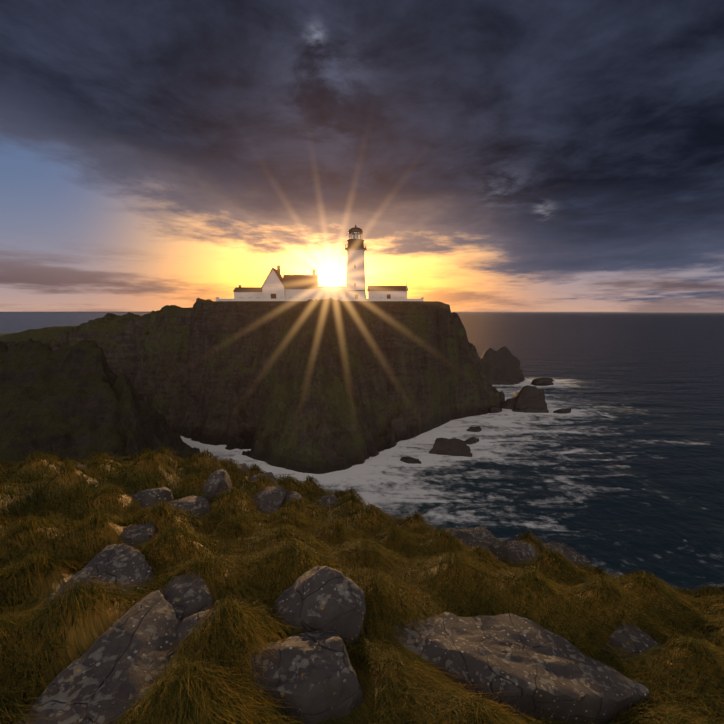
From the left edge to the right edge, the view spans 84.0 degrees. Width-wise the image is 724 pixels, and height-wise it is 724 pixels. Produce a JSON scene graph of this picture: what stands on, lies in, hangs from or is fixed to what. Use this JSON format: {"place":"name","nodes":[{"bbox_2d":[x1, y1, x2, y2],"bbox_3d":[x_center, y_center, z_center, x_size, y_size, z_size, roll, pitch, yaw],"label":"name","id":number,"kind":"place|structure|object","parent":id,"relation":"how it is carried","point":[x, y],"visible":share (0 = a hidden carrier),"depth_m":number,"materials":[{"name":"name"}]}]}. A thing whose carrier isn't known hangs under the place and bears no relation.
{"place":"outdoors","nodes":[
{"label":"outdoors","id":0,"kind":"place"},
{"bbox_2d":[0,298,501,473],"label":"cliff headland","id":1,"kind":"structure","parent":0,"point":[320,386],"depth_m":118.79,"materials":[{"name":"brown stone"}]},
{"bbox_2d":[233,285,262,298],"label":"wing","id":2,"kind":"structure","parent":1,"relation":"on","point":[240,292],"depth_m":139.56,"materials":[{"name":"white paint"}]},
{"bbox_2d":[261,265,317,298],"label":"keepers house","id":3,"kind":"structure","parent":1,"relation":"on","point":[276,285],"depth_m":139.13,"materials":[{"name":"white paint"}]},
{"bbox_2d":[215,297,423,300],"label":"perimeter wall","id":4,"kind":"structure","parent":1,"relation":"on","point":[218,299],"depth_m":130.22,"materials":[{"name":"white paint"}]},
{"bbox_2d":[316,287,364,298],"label":"low building","id":5,"kind":"structure","parent":1,"relation":"on","point":[331,292],"depth_m":138.83,"materials":[{"name":"white paint"}]},
{"bbox_2d":[345,225,366,298],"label":"lighthouse tower","id":6,"kind":"structure","parent":1,"relation":"on","point":[355,276],"depth_m":135.41,"materials":[{"name":"white paint"}]},
{"bbox_2d":[367,286,407,298],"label":"outbuilding","id":7,"kind":"structure","parent":1,"relation":"on","point":[386,292],"depth_m":139.36,"materials":[{"name":"white paint"}]},
{"bbox_2d":[499,391,504,401],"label":"sea rock","id":8,"kind":"object","parent":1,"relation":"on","point":[502,394],"visible":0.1,"depth_m":164.93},
{"bbox_2d":[0,312,723,594],"bbox_3d":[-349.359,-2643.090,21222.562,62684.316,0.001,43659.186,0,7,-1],"label":"sea water","id":9,"kind":"structure","parent":0,"point":[619,469],"depth_m":107.21,"materials":[{"name":"blue liquid"}]},
{"bbox_2d":[400,456,420,463],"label":"skerry","id":10,"kind":"structure","parent":9,"relation":"in","point":[409,459],"depth_m":100.70,"materials":[{"name":"stone"}]},
{"bbox_2d":[429,438,471,456],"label":"skerry","id":11,"kind":"structure","parent":9,"relation":"in","point":[451,446],"depth_m":106.29,"materials":[{"name":"brown stone"}]},
{"bbox_2d":[464,437,478,444],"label":"skerry","id":12,"kind":"structure","parent":9,"relation":"in","point":[472,440],"depth_m":115.30,"materials":[{"name":"stone"}]},
{"bbox_2d":[466,426,481,431],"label":"skerry","id":13,"kind":"structure","parent":9,"relation":"in","point":[475,429],"depth_m":127.09,"materials":[{"name":"stone"}]},
{"bbox_2d":[489,406,501,412],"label":"skerry","id":14,"kind":"structure","parent":9,"relation":"in","point":[496,409],"depth_m":150.00,"materials":[{"name":"brown stone"}]},
{"bbox_2d":[479,346,525,384],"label":"sea stack","id":15,"kind":"object","parent":9,"relation":"in","point":[501,366],"visible":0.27,"depth_m":211.93,"materials":[{"name":"brown stone"}]},
{"bbox_2d":[501,385,548,412],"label":"skerry","id":16,"kind":"structure","parent":9,"relation":"in","point":[527,399],"depth_m":152.84,"materials":[{"name":"brown stone"}]},
{"bbox_2d":[531,377,553,385],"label":"skerry","id":17,"kind":"structure","parent":9,"relation":"in","point":[543,381],"depth_m":206.75,"materials":[{"name":"brown stone"}]},
{"bbox_2d":[553,408,570,413],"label":"skerry","id":18,"kind":"structure","parent":9,"relation":"in","point":[562,411],"depth_m":149.28,"materials":[{"name":"brown stone"}]},
{"bbox_2d":[0,453,723,723],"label":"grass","id":19,"kind":"structure","parent":0,"point":[104,622],"depth_m":3.22,"materials":[{"name":"green plant"}]},
{"bbox_2d":[42,544,155,606],"bbox_3d":[-1.973,1.787,2.986,0.851,0.563,0.622,5,9,36],"label":"rock slab","id":20,"kind":"object","parent":19,"relation":"on","point":[118,562],"visible":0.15,"depth_m":2.99,"materials":[{"name":"grey stone"}]},
{"bbox_2d":[17,589,181,723],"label":"rock slab","id":21,"kind":"object","parent":19,"relation":"on","point":[116,659],"visible":0.75,"depth_m":2.04,"materials":[{"name":"grey stone"}]},
{"bbox_2d":[119,522,157,546],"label":"flat rock","id":22,"kind":"object","parent":19,"relation":"on","point":[146,531],"visible":0.5,"depth_m":3.77,"materials":[{"name":"grey stone"}]},
{"bbox_2d":[131,487,173,508],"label":"rock","id":23,"kind":"object","parent":19,"relation":"on","point":[147,497],"visible":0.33,"depth_m":4.96,"materials":[{"name":"grey stone"}]},
{"bbox_2d":[162,570,214,621],"bbox_3d":[-1.199,1.691,2.643,0.440,0.376,0.488,5,9,34],"label":"rock","id":24,"kind":"object","parent":19,"relation":"on","point":[187,597],"visible":0.33,"depth_m":2.62,"materials":[{"name":"grey stone"}]},
{"bbox_2d":[167,495,211,518],"bbox_3d":[-2.172,1.949,4.968,0.783,0.536,0.588,-6,9,-40],"label":"rock","id":25,"kind":"object","parent":19,"relation":"on","point":[195,504],"visible":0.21,"depth_m":4.87,"materials":[{"name":"grey stone"}]},
{"bbox_2d":[177,610,218,642],"bbox_3d":[-0.925,1.600,2.411,0.289,0.215,0.337,4,8,26],"label":"rock","id":26,"kind":"object","parent":19,"relation":"on","point":[186,622],"visible":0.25,"depth_m":2.35,"materials":[{"name":"grey stone"}]},
{"bbox_2d":[202,469,232,500],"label":"rock","id":27,"kind":"object","parent":19,"relation":"on","point":[217,481],"visible":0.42,"depth_m":5.50,"materials":[{"name":"grey stone"}]},
{"bbox_2d":[228,463,248,476],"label":"rock","id":28,"kind":"object","parent":19,"relation":"on","point":[242,466],"visible":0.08,"depth_m":6.83,"materials":[{"name":"grey stone"}]},
{"bbox_2d":[247,472,279,485],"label":"rock","id":29,"kind":"object","parent":19,"relation":"on","point":[266,474],"visible":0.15,"depth_m":6.52,"materials":[{"name":"grey stone"}]},
{"bbox_2d":[252,486,286,514],"bbox_3d":[-1.321,2.085,5.446,0.553,0.675,0.575,0,7,-1],"label":"rock","id":30,"kind":"object","parent":19,"relation":"on","point":[273,498],"visible":0.44,"depth_m":5.41,"materials":[{"name":"grey stone"}]},
{"bbox_2d":[286,491,303,505],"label":"rock","id":31,"kind":"object","parent":19,"relation":"on","point":[292,494],"visible":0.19,"depth_m":5.97,"materials":[{"name":"grey stone"}]},
{"bbox_2d":[250,630,364,723],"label":"rock","id":32,"kind":"object","parent":19,"relation":"on","point":[314,671],"visible":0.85,"depth_m":2.02,"materials":[{"name":"grey stone"}]},
{"bbox_2d":[270,566,365,648],"bbox_3d":[-0.313,1.845,2.725,0.622,0.897,0.585,-3,8,-25],"label":"boulder","id":33,"kind":"object","parent":19,"relation":"on","point":[323,598],"visible":0.54,"depth_m":2.57,"materials":[{"name":"grey stone"}]},
{"bbox_2d":[316,494,338,507],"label":"rock","id":34,"kind":"object","parent":19,"relation":"on","point":[327,500],"visible":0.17,"depth_m":6.47,"materials":[{"name":"grey stone"}]},
{"bbox_2d":[0,447,723,723],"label":"tussock grass","id":35,"kind":"structure","parent":19,"relation":"on","point":[402,671],"depth_m":3.06,"materials":[{"name":"plant"}]},
{"bbox_2d":[387,515,405,523],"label":"rock","id":36,"kind":"object","parent":19,"relation":"on","point":[397,520],"visible":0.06,"depth_m":5.98,"materials":[{"name":"grey stone"}]},
{"bbox_2d":[423,612,457,621],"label":"flat rock","id":37,"kind":"object","parent":19,"relation":"on","point":[451,616],"visible":0.06,"depth_m":2.94,"materials":[{"name":"grey stone"}]},
{"bbox_2d":[449,526,508,562],"bbox_3d":[1.520,2.644,5.387,0.942,0.871,0.658,0,7,-1],"label":"rock","id":38,"kind":"object","parent":19,"relation":"on","point":[479,536],"visible":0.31,"depth_m":5.17,"materials":[{"name":"grey stone"}]},
{"bbox_2d":[504,540,536,564],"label":"rock","id":39,"kind":"object","parent":19,"relation":"on","point":[518,550],"visible":0.35,"depth_m":5.07,"materials":[{"name":"grey stone"}]},
{"bbox_2d":[393,613,649,723],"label":"rock","id":40,"kind":"object","parent":19,"relation":"on","point":[522,664],"visible":0.77,"depth_m":2.49,"materials":[{"name":"grey stone"}]},
{"bbox_2d":[537,541,592,571],"bbox_3d":[2.925,3.243,5.923,0.853,1.052,1.129,-7,10,-43],"label":"rock","id":41,"kind":"object","parent":19,"relation":"on","point":[571,554],"visible":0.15,"depth_m":5.82,"materials":[{"name":"grey stone"}]},
{"bbox_2d":[602,623,661,658],"bbox_3d":[1.946,2.140,2.984,0.432,0.289,0.364,0,7,-1],"label":"flat rock","id":42,"kind":"object","parent":19,"relation":"on","point":[644,641],"visible":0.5,"depth_m":2.91,"materials":[{"name":"grey stone"}]},
{"bbox_2d":[0,0,723,311],"label":"sky","id":43,"kind":"structure","parent":0,"point":[486,155],"materials":[{"name":"grey"}]}
]}

